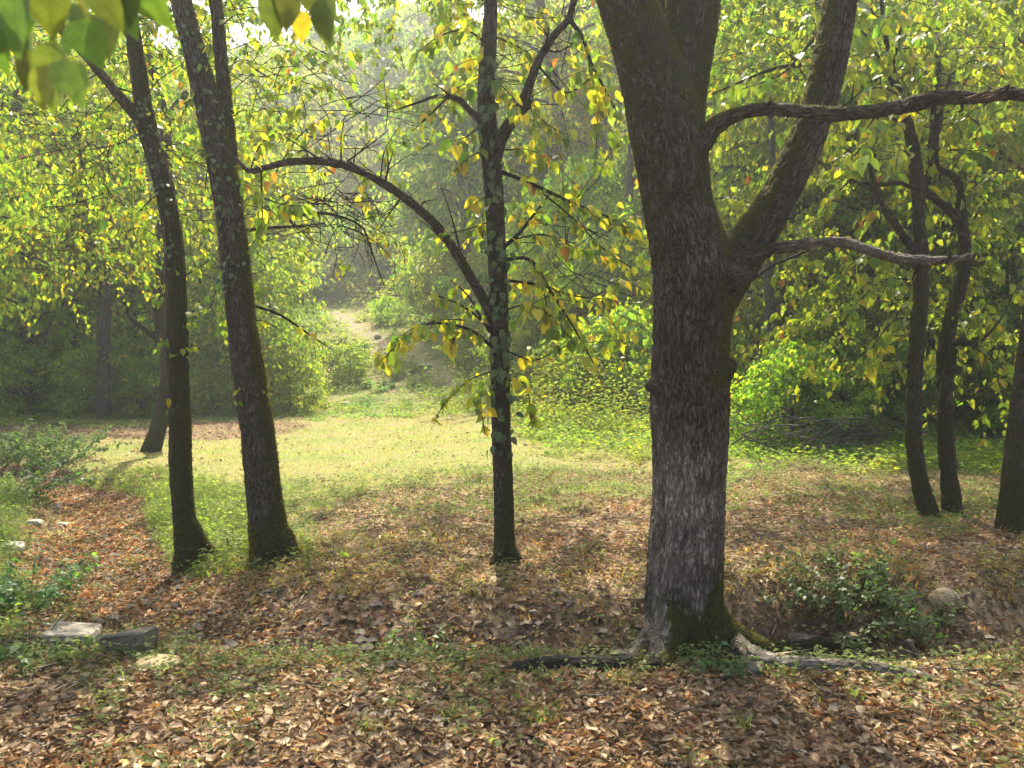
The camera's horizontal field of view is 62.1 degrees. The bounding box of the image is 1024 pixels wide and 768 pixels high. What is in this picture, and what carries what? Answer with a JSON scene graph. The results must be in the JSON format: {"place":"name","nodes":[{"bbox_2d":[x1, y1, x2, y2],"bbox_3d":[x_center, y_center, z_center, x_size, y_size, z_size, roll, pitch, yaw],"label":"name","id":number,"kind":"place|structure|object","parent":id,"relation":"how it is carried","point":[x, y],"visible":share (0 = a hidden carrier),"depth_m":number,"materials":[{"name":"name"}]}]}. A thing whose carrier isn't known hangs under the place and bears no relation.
{"place":"outdoors","nodes":[
{"label":"outdoors","id":0,"kind":"place"},
{"bbox_2d":[0,0,173,115],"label":"overhanging branch","id":1,"kind":"object","parent":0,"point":[48,73],"visible":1,"depth_m":1.04,"materials":[{"name":"green plant"}]},
{"bbox_2d":[257,0,335,51],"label":"overhanging branch","id":2,"kind":"object","parent":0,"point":[276,16],"visible":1,"depth_m":1.53,"materials":[{"name":"green plant"}]},
{"bbox_2d":[11,0,979,114],"label":"sky","id":3,"kind":"structure","parent":0,"point":[354,8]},
{"bbox_2d":[0,182,1023,767],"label":"ground","id":4,"kind":"structure","parent":0,"point":[318,732],"depth_m":5.37,"materials":[{"name":"brown soil"}]},
{"bbox_2d":[0,418,69,468],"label":"leafy bush","id":5,"kind":"object","parent":4,"relation":"on","point":[13,443],"visible":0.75,"depth_m":12.87,"materials":[{"name":"green plant"}]},
{"bbox_2d":[0,309,86,410],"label":"shrub","id":6,"kind":"object","parent":4,"relation":"on","point":[4,360],"visible":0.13,"depth_m":21.38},
{"bbox_2d":[0,457,105,500],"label":"leafy bush","id":7,"kind":"object","parent":4,"relation":"on","point":[36,479],"visible":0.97,"depth_m":9.73,"materials":[{"name":"green plant"}]},
{"bbox_2d":[0,547,109,612],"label":"leafy bush","id":8,"kind":"object","parent":4,"relation":"on","point":[7,588],"visible":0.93,"depth_m":5.37,"materials":[{"name":"green plant"}]},
{"bbox_2d":[0,32,122,334],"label":"tree","id":9,"kind":"object","parent":4,"relation":"on","point":[4,302],"visible":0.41,"depth_m":15.36,"materials":[{"name":"plant"}]},
{"bbox_2d":[0,609,124,669],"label":"leafy plant","id":10,"kind":"object","parent":4,"relation":"on","point":[12,648],"visible":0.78,"depth_m":4.33,"materials":[{"name":"green plant"}]},
{"bbox_2d":[0,424,132,474],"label":"leafy bush","id":11,"kind":"object","parent":4,"relation":"on","point":[75,443],"visible":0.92,"depth_m":12.42,"materials":[{"name":"green plant"}]},
{"bbox_2d":[40,621,102,647],"bbox_3d":[-2.443,1.418,4.725,0.275,0.139,0.245,7,3,-14],"label":"rock","id":12,"kind":"object","parent":4,"relation":"on","point":[75,629],"visible":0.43,"depth_m":4.68,"materials":[{"name":"grey stone"}]},
{"bbox_2d":[0,40,153,414],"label":"tree","id":13,"kind":"object","parent":4,"relation":"on","point":[40,326],"visible":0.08,"depth_m":20.48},
{"bbox_2d":[0,0,178,391],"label":"tree","id":14,"kind":"object","parent":4,"relation":"on","point":[36,36],"visible":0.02,"depth_m":22.16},
{"bbox_2d":[0,183,222,405],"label":"tree","id":15,"kind":"object","parent":4,"relation":"on","point":[136,332],"visible":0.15,"depth_m":20.96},
{"bbox_2d":[38,309,190,402],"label":"shrub","id":16,"kind":"object","parent":4,"relation":"on","point":[112,325],"visible":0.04,"depth_m":23.23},
{"bbox_2d":[0,41,241,418],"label":"tree","id":17,"kind":"object","parent":4,"relation":"on","point":[105,292],"visible":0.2,"depth_m":19.22,"materials":[{"name":"plant"}]},
{"bbox_2d":[0,1,248,577],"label":"slender tree","id":18,"kind":"object","parent":4,"relation":"on","point":[190,537],"visible":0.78,"depth_m":6.77,"materials":[{"name":"green plant"}]},
{"bbox_2d":[98,625,158,655],"bbox_3d":[-2.029,1.401,4.520,0.264,0.196,0.154,-7,1,7],"label":"rock","id":19,"kind":"object","parent":4,"relation":"on","point":[139,635],"visible":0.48,"depth_m":4.45,"materials":[{"name":"stone"}]},
{"bbox_2d":[0,0,312,452],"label":"leaning tree","id":20,"kind":"object","parent":4,"relation":"on","point":[154,438],"visible":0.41,"depth_m":13.35,"materials":[{"name":"green plant"}]},
{"bbox_2d":[132,651,182,678],"bbox_3d":[-1.780,1.412,4.237,0.230,0.106,0.431,1,2,13],"label":"rock","id":21,"kind":"object","parent":4,"relation":"on","point":[150,660],"visible":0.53,"depth_m":4.21,"materials":[{"name":"beige stone"}]},
{"bbox_2d":[47,11,279,298],"bbox_3d":[-11.652,-5.690,27.421,8.075,12.035,8.121,0,2,-9],"label":"tree","id":22,"kind":"object","parent":4,"relation":"on","point":[186,177],"visible":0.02,"depth_m":27.48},
{"bbox_2d":[82,82,322,403],"bbox_3d":[-8.279,-3.614,23.701,6.465,9.090,5.993,0,2,0],"label":"tree","id":23,"kind":"object","parent":4,"relation":"on","point":[299,239],"visible":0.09,"depth_m":23.07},
{"bbox_2d":[146,310,313,415],"bbox_3d":[-6.879,-0.374,20.765,3.706,2.909,4.604,0,2,0],"label":"shrub","id":24,"kind":"object","parent":4,"relation":"on","point":[223,389],"visible":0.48,"depth_m":20.42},
{"bbox_2d":[158,231,329,406],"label":"tree","id":25,"kind":"object","parent":4,"relation":"on","point":[206,282],"visible":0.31,"depth_m":21.35,"materials":[{"name":"plant"}]},
{"bbox_2d":[173,106,333,278],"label":"tree","id":26,"kind":"object","parent":4,"relation":"on","point":[292,193],"visible":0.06,"depth_m":31.52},
{"bbox_2d":[189,209,326,314],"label":"tree","id":27,"kind":"object","parent":4,"relation":"on","point":[313,286],"depth_m":35.28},
{"bbox_2d":[228,45,309,155],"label":"tree","id":28,"kind":"object","parent":4,"relation":"on","point":[282,101],"visible":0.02,"depth_m":52.40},
{"bbox_2d":[194,104,362,323],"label":"tree","id":29,"kind":"object","parent":4,"relation":"on","point":[302,176],"visible":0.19,"depth_m":31.15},
{"bbox_2d":[266,351,335,415],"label":"shrub","id":30,"kind":"object","parent":4,"relation":"on","point":[303,375],"visible":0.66,"depth_m":20.83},
{"bbox_2d":[72,0,530,572],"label":"slender tree","id":31,"kind":"object","parent":4,"relation":"on","point":[268,528],"visible":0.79,"depth_m":6.30,"materials":[{"name":"green plant"}]},
{"bbox_2d":[280,255,328,311],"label":"shrub","id":32,"kind":"object","parent":4,"relation":"on","point":[317,269],"visible":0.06,"depth_m":42.41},
{"bbox_2d":[233,36,388,203],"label":"tree","id":33,"kind":"object","parent":4,"relation":"on","point":[309,79],"visible":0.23,"depth_m":48.28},
{"bbox_2d":[279,21,353,173],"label":"tree","id":34,"kind":"object","parent":4,"relation":"on","point":[314,36],"visible":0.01,"depth_m":62.76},
{"bbox_2d":[267,39,383,180],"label":"tree","id":35,"kind":"object","parent":4,"relation":"on","point":[324,78],"visible":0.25,"depth_m":56.29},
{"bbox_2d":[296,225,363,300],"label":"shrub","id":36,"kind":"object","parent":4,"relation":"on","point":[325,287],"visible":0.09,"depth_m":45.82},
{"bbox_2d":[321,343,373,383],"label":"shrub","id":37,"kind":"object","parent":4,"relation":"on","point":[355,353],"visible":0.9,"depth_m":25.20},
{"bbox_2d":[312,33,384,206],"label":"tree","id":38,"kind":"object","parent":4,"relation":"on","point":[345,44],"visible":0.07,"depth_m":61.65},
{"bbox_2d":[309,45,389,208],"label":"tree","id":39,"kind":"object","parent":4,"relation":"on","point":[367,66],"visible":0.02,"depth_m":61.45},
{"bbox_2d":[314,153,388,236],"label":"tree","id":40,"kind":"object","parent":4,"relation":"on","point":[335,177],"visible":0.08,"depth_m":51.77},
{"bbox_2d":[306,203,407,283],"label":"shrub","id":41,"kind":"object","parent":4,"relation":"on","point":[330,219],"visible":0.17,"depth_m":45.72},
{"bbox_2d":[312,220,415,297],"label":"shrub","id":42,"kind":"object","parent":4,"relation":"on","point":[371,282],"visible":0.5,"depth_m":43.05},
{"bbox_2d":[331,144,402,257],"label":"tree","id":43,"kind":"object","parent":4,"relation":"on","point":[371,157],"visible":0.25,"depth_m":48.95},
{"bbox_2d":[331,95,411,218],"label":"tree","id":44,"kind":"object","parent":4,"relation":"on","point":[383,111],"visible":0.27,"depth_m":53.47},
{"bbox_2d":[336,5,424,207],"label":"tree","id":45,"kind":"object","parent":4,"relation":"on","point":[358,42],"visible":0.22,"depth_m":56.58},
{"bbox_2d":[358,242,409,293],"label":"shrub","id":46,"kind":"object","parent":4,"relation":"on","point":[384,265],"visible":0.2,"depth_m":42.85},
{"bbox_2d":[366,295,408,324],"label":"shrub","id":47,"kind":"object","parent":4,"relation":"on","point":[382,307],"visible":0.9,"depth_m":33.83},
{"bbox_2d":[347,50,433,225],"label":"tree","id":48,"kind":"object","parent":4,"relation":"on","point":[403,75],"visible":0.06,"depth_m":53.61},
{"bbox_2d":[364,191,441,251],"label":"tree","id":49,"kind":"object","parent":4,"relation":"on","point":[410,231],"visible":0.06,"depth_m":45.03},
{"bbox_2d":[390,255,432,311],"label":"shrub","id":50,"kind":"object","parent":4,"relation":"on","point":[410,266],"visible":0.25,"depth_m":36.55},
{"bbox_2d":[383,610,450,657],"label":"leafy plant","id":51,"kind":"object","parent":4,"relation":"on","point":[398,639],"visible":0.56,"depth_m":5.08,"materials":[{"name":"green plant"}]},
{"bbox_2d":[183,0,653,565],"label":"slender tree","id":52,"kind":"object","parent":4,"relation":"on","point":[489,94],"visible":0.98,"depth_m":6.00,"materials":[{"name":"green plant"}]},
{"bbox_2d":[371,0,467,81],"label":"tree","id":53,"kind":"object","parent":4,"relation":"on","point":[424,20],"visible":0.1,"depth_m":63.07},
{"bbox_2d":[392,236,455,307],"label":"shrub","id":54,"kind":"object","parent":4,"relation":"on","point":[425,268],"visible":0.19,"depth_m":34.24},
{"bbox_2d":[377,240,474,309],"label":"shrub","id":55,"kind":"object","parent":4,"relation":"on","point":[387,282],"visible":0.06,"depth_m":36.25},
{"bbox_2d":[420,263,464,318],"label":"shrub","id":56,"kind":"object","parent":4,"relation":"on","point":[456,268],"visible":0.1,"depth_m":32.28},
{"bbox_2d":[410,239,477,313],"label":"shrub","id":57,"kind":"object","parent":4,"relation":"on","point":[422,286],"visible":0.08,"depth_m":33.85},
{"bbox_2d":[368,33,531,303],"bbox_3d":[-2.172,-7.696,32.538,6.400,11.933,5.836,0,2,0],"label":"tree","id":58,"kind":"object","parent":4,"relation":"on","point":[432,156],"visible":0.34,"depth_m":31.50,"materials":[{"name":"plant"}]},
{"bbox_2d":[433,258,480,323],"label":"shrub","id":59,"kind":"object","parent":4,"relation":"on","point":[447,279],"visible":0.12,"depth_m":31.12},
{"bbox_2d":[367,35,552,269],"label":"tree","id":60,"kind":"object","parent":4,"relation":"on","point":[452,192],"visible":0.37,"depth_m":31.28,"materials":[{"name":"plant"}]},
{"bbox_2d":[432,303,517,373],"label":"shrub","id":61,"kind":"object","parent":4,"relation":"on","point":[462,343],"visible":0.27,"depth_m":24.72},
{"bbox_2d":[444,250,532,322],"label":"shrub","id":62,"kind":"object","parent":4,"relation":"on","point":[476,271],"visible":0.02,"depth_m":28.60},
{"bbox_2d":[0,193,1005,476],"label":"weeds","id":63,"kind":"object","parent":4,"relation":"on","point":[894,443],"visible":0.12,"depth_m":14.95,"materials":[{"name":"green plant"}]},
{"bbox_2d":[0,458,1023,767],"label":"ground cover","id":64,"kind":"object","parent":4,"relation":"on","point":[386,650],"visible":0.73,"depth_m":5.91,"materials":[{"name":"green plant"}]},
{"bbox_2d":[0,462,1023,767],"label":"grass tufts","id":65,"kind":"object","parent":4,"relation":"on","point":[362,560],"visible":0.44,"depth_m":6.17,"materials":[{"name":"plant"}]},
{"bbox_2d":[0,412,1023,655],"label":"meadow grass","id":66,"kind":"structure","parent":4,"relation":"on","point":[374,441],"depth_m":12.07,"materials":[{"name":"plant"}]},
{"bbox_2d":[0,478,1023,767],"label":"fallen twigs","id":67,"kind":"object","parent":4,"relation":"on","point":[492,602],"visible":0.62,"depth_m":4.42,"materials":[{"name":"brown wood"}]},
{"bbox_2d":[32,509,994,667],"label":"pebbles","id":68,"kind":"object","parent":4,"relation":"on","point":[359,631],"visible":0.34,"depth_m":5.39,"materials":[{"name":"stone"}]},
{"bbox_2d":[469,327,561,403],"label":"shrub","id":69,"kind":"object","parent":4,"relation":"on","point":[525,338],"visible":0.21,"depth_m":20.26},
{"bbox_2d":[453,199,582,323],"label":"tree","id":70,"kind":"object","parent":4,"relation":"on","point":[478,260],"visible":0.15,"depth_m":26.49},
{"bbox_2d":[476,242,593,382],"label":"tree","id":71,"kind":"object","parent":4,"relation":"on","point":[551,253],"visible":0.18,"depth_m":21.20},
{"bbox_2d":[454,0,627,232],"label":"tree","id":72,"kind":"object","parent":4,"relation":"on","point":[576,103],"visible":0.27,"depth_m":28.94,"materials":[{"name":"plant"}]},
{"bbox_2d":[478,0,605,96],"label":"tree","id":73,"kind":"object","parent":4,"relation":"on","point":[532,7],"visible":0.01,"depth_m":42.27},
{"bbox_2d":[463,276,651,384],"bbox_3d":[1.739,-1.203,21.925,4.704,3.270,4.610,-2,3,-40],"label":"shrub","id":74,"kind":"object","parent":4,"relation":"on","point":[537,325],"visible":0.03,"depth_m":20.61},
{"bbox_2d":[497,13,618,247],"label":"tree","id":75,"kind":"object","parent":4,"relation":"on","point":[543,97],"visible":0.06,"depth_m":32.86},
{"bbox_2d":[489,340,633,416],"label":"shrub","id":76,"kind":"object","parent":4,"relation":"on","point":[549,346],"visible":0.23,"depth_m":17.45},
{"bbox_2d":[505,54,643,262],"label":"tree","id":77,"kind":"object","parent":4,"relation":"on","point":[604,130],"visible":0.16,"depth_m":28.35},
{"bbox_2d":[504,146,652,325],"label":"tree","id":78,"kind":"object","parent":4,"relation":"on","point":[587,199],"visible":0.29,"depth_m":22.72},
{"bbox_2d":[508,279,652,382],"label":"shrub","id":79,"kind":"object","parent":4,"relation":"on","point":[623,303],"visible":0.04,"depth_m":20.60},
{"bbox_2d":[527,297,652,424],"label":"shrub","id":80,"kind":"object","parent":4,"relation":"on","point":[634,315],"visible":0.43,"depth_m":16.58,"materials":[{"name":"plant"}]},
{"bbox_2d":[532,223,652,392],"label":"tree","id":81,"kind":"object","parent":4,"relation":"on","point":[591,268],"visible":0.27,"depth_m":19.95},
{"bbox_2d":[567,0,634,295],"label":"tree","id":82,"kind":"object","parent":4,"relation":"on","point":[630,163],"visible":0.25,"depth_m":22.73,"materials":[{"name":"green plant"}]},
{"bbox_2d":[562,139,721,303],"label":"tree","id":83,"kind":"object","parent":4,"relation":"on","point":[622,162],"visible":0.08,"depth_m":23.78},
{"bbox_2d":[690,635,750,679],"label":"leafy plant","id":84,"kind":"object","parent":4,"relation":"on","point":[702,665],"visible":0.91,"depth_m":4.15,"materials":[{"name":"green plant"}]},
{"bbox_2d":[629,6,819,300],"bbox_3d":[5.918,-4.335,20.760,6.245,9.595,6.953,0,2,0],"label":"tree","id":85,"kind":"object","parent":4,"relation":"on","point":[759,160],"visible":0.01,"depth_m":19.89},
{"bbox_2d":[434,0,1023,680],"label":"mossy tree","id":86,"kind":"object","parent":4,"relation":"on","point":[706,268],"visible":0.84,"depth_m":4.49,"materials":[{"name":"brown plant"}]},
{"bbox_2d":[741,661,764,674],"bbox_3d":[1.203,1.428,4.238,0.122,0.092,0.102,-1,2,-17],"label":"rock","id":87,"kind":"object","parent":4,"relation":"on","point":[752,666],"visible":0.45,"depth_m":4.21,"materials":[{"name":"stone"}]},
{"bbox_2d":[730,277,782,407],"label":"shrub","id":88,"kind":"object","parent":4,"relation":"on","point":[744,326],"visible":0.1,"depth_m":15.91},
{"bbox_2d":[730,267,817,419],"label":"shrub","id":89,"kind":"object","parent":4,"relation":"on","point":[762,314],"visible":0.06,"depth_m":15.65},
{"bbox_2d":[706,2,879,417],"bbox_3d":[4.311,-2.771,14.292,3.071,7.828,2.888,-2,3,-42],"label":"tree","id":90,"kind":"object","parent":4,"relation":"on","point":[769,296],"visible":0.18,"depth_m":14.39,"materials":[{"name":"green plant"}]},
{"bbox_2d":[650,128,949,379],"bbox_3d":[6.245,-2.482,18.390,6.392,6.900,6.336,0,2,0],"label":"tree","id":91,"kind":"object","parent":4,"relation":"on","point":[733,172],"visible":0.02,"depth_m":17.71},
{"bbox_2d":[704,0,898,270],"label":"tree","id":92,"kind":"object","parent":4,"relation":"on","point":[741,61],"visible":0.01,"depth_m":19.43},
{"bbox_2d":[607,0,1009,279],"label":"tree","id":93,"kind":"object","parent":4,"relation":"on","point":[731,165],"visible":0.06,"depth_m":17.55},
{"bbox_2d":[706,1,915,325],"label":"tree","id":94,"kind":"object","parent":4,"relation":"on","point":[839,102],"visible":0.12,"depth_m":15.21,"materials":[{"name":"green plant"}]},
{"bbox_2d":[729,337,895,448],"bbox_3d":[4.255,0.237,12.850,2.636,1.902,2.577,0,2,0],"label":"shrub","id":95,"kind":"object","parent":4,"relation":"on","point":[761,393],"visible":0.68,"depth_m":12.42,"materials":[{"name":"plant"}]},
{"bbox_2d":[709,71,938,391],"bbox_3d":[5.056,-2.224,15.328,4.704,6.722,4.681,2,3,38],"label":"tree","id":96,"kind":"object","parent":4,"relation":"on","point":[810,284],"visible":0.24,"depth_m":15.13,"materials":[{"name":"plant"}]},
{"bbox_2d":[754,527,923,657],"bbox_3d":[2.225,1.393,5.678,1.000,0.702,1.041,1,3,30],"label":"leafy bush","id":97,"kind":"object","parent":4,"relation":"on","point":[841,599],"visible":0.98,"depth_m":5.54,"materials":[{"name":"green plant"}]},
{"bbox_2d":[753,282,929,434],"bbox_3d":[5.080,-0.235,13.268,2.352,2.689,2.340,2,3,44],"label":"shrub","id":98,"kind":"object","parent":4,"relation":"on","point":[833,327],"visible":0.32,"depth_m":12.93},
{"bbox_2d":[728,404,965,457],"bbox_3d":[4.864,0.654,12.084,3.959,0.756,1.804,0,2,0],"label":"brush heap","id":99,"kind":"object","parent":4,"relation":"on","point":[837,441],"visible":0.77,"depth_m":11.89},
{"bbox_2d":[731,288,982,435],"bbox_3d":[5.832,-0.222,14.368,4.120,2.864,4.038,-2,3,-35],"label":"shrub","id":100,"kind":"object","parent":4,"relation":"on","point":[870,326],"visible":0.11,"depth_m":13.23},
{"bbox_2d":[721,59,1006,278],"bbox_3d":[7.965,-3.673,18.631,6.142,8.985,5.889,-1,3,-31],"label":"tree","id":101,"kind":"object","parent":4,"relation":"on","point":[738,125],"depth_m":18.52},
{"bbox_2d":[706,0,1023,517],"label":"twin stem tree","id":102,"kind":"object","parent":4,"relation":"on","point":[933,21],"visible":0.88,"depth_m":7.54,"materials":[{"name":"green plant"}]},
{"bbox_2d":[781,323,969,444],"bbox_3d":[6.012,0.025,13.907,3.119,2.287,2.887,0,2,0],"label":"shrub","id":103,"kind":"object","parent":4,"relation":"on","point":[960,370],"visible":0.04,"depth_m":13.48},
{"bbox_2d":[730,0,1023,319],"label":"tree","id":104,"kind":"object","parent":4,"relation":"on","point":[936,280],"visible":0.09,"depth_m":13.91,"materials":[{"name":"plant"}]},
{"bbox_2d":[849,543,925,625],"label":"leafy bush","id":105,"kind":"object","parent":4,"relation":"on","point":[880,588],"visible":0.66,"depth_m":5.55,"materials":[{"name":"green plant"}]},
{"bbox_2d":[835,328,962,439],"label":"shrub","id":106,"kind":"object","parent":4,"relation":"on","point":[896,410],"visible":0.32,"depth_m":12.57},
{"bbox_2d":[789,274,1021,437],"bbox_3d":[6.819,-0.368,15.140,4.252,3.180,5.008,0,2,0],"label":"shrub","id":107,"kind":"object","parent":4,"relation":"on","point":[933,332],"visible":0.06,"depth_m":13.28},
{"bbox_2d":[839,115,1023,406],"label":"tree","id":108,"kind":"object","parent":4,"relation":"on","point":[995,215],"visible":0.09,"depth_m":13.73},
{"bbox_2d":[895,583,968,647],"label":"leafy bush","id":109,"kind":"object","parent":4,"relation":"on","point":[923,621],"visible":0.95,"depth_m":5.42,"materials":[{"name":"green plant"}]},
{"bbox_2d":[854,0,1023,267],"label":"tree","id":110,"kind":"object","parent":4,"relation":"on","point":[954,62],"visible":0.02,"depth_m":15.43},
{"bbox_2d":[861,0,1023,364],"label":"tree","id":111,"kind":"object","parent":4,"relation":"on","point":[1014,135],"visible":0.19,"depth_m":13.16,"materials":[{"name":"plant"}]},
{"bbox_2d":[927,588,960,611],"bbox_3d":[2.861,1.430,5.614,0.223,0.159,0.125,5,7,-12],"label":"rock","id":112,"kind":"object","parent":4,"relation":"on","point":[939,595],"visible":0.79,"depth_m":5.57,"materials":[{"name":"beige stone"}]},
{"bbox_2d":[923,296,1023,443],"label":"shrub","id":113,"kind":"object","parent":4,"relation":"on","point":[994,418],"visible":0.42,"depth_m":12.33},
{"bbox_2d":[944,0,1023,534],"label":"slender tree","id":114,"kind":"object","parent":4,"relation":"on","point":[1010,511],"visible":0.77,"depth_m":6.79,"materials":[{"name":"green plant"}]},
{"bbox_2d":[955,273,1021,436],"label":"shrub","id":115,"kind":"object","parent":4,"relation":"on","point":[960,410],"visible":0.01,"depth_m":13.74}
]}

